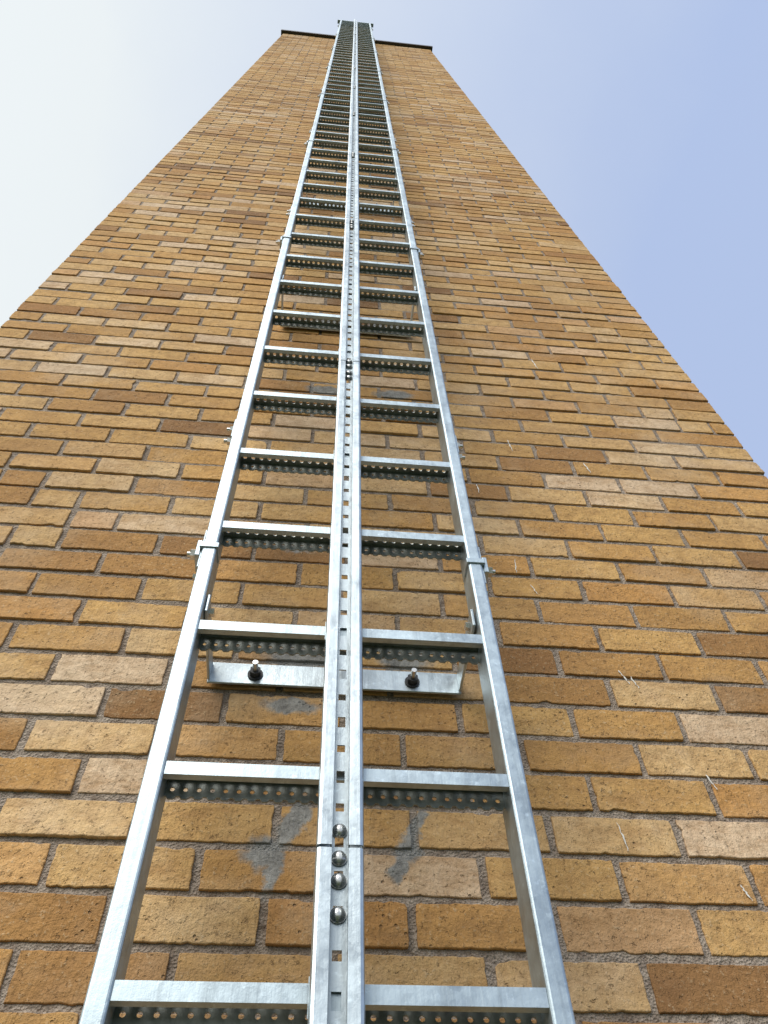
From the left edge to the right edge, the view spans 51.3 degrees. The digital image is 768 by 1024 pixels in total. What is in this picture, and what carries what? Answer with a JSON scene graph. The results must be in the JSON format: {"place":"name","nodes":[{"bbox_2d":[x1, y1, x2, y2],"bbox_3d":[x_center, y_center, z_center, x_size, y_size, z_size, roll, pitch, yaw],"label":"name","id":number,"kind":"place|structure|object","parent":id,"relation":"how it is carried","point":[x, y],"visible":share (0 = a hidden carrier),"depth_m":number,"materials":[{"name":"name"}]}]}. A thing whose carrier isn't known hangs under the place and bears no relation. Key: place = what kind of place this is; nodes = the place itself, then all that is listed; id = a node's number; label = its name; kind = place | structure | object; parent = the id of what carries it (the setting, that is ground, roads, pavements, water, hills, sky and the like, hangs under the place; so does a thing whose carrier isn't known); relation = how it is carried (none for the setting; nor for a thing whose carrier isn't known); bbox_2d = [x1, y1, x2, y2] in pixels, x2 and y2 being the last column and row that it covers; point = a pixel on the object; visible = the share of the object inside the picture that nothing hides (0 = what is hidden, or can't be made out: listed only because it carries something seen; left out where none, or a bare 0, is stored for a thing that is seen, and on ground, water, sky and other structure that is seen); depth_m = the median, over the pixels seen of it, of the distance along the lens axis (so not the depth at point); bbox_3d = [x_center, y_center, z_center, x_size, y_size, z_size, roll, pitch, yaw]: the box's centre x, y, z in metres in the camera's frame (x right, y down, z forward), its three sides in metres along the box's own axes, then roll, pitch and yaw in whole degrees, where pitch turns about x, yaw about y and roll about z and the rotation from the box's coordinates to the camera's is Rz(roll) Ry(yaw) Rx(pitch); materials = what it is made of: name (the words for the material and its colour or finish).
{"place":"outdoors","nodes":[
{"label":"outdoors","id":0,"kind":"place"},
{"bbox_2d":[0,0,767,477],"label":"sky","id":1,"kind":"structure","parent":0,"point":[643,124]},
{"bbox_3d":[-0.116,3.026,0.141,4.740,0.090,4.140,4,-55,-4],"label":"pavement","id":2,"kind":"structure","parent":0,"visible":0},
{"bbox_2d":[0,29,767,1023],"bbox_3d":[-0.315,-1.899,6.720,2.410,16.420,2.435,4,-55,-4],"label":"brick chimney tower","id":3,"kind":"structure","parent":2,"relation":"on","point":[616,483],"depth_m":1.71,"materials":[{"name":"brick"}]},
{"bbox_2d":[79,19,575,1023],"bbox_3d":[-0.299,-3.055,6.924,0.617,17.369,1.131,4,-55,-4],"label":"fixed access ladder","id":4,"kind":"object","parent":3,"relation":"attached to","point":[331,991],"visible":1,"depth_m":1.31,"materials":[{"name":"metal"}]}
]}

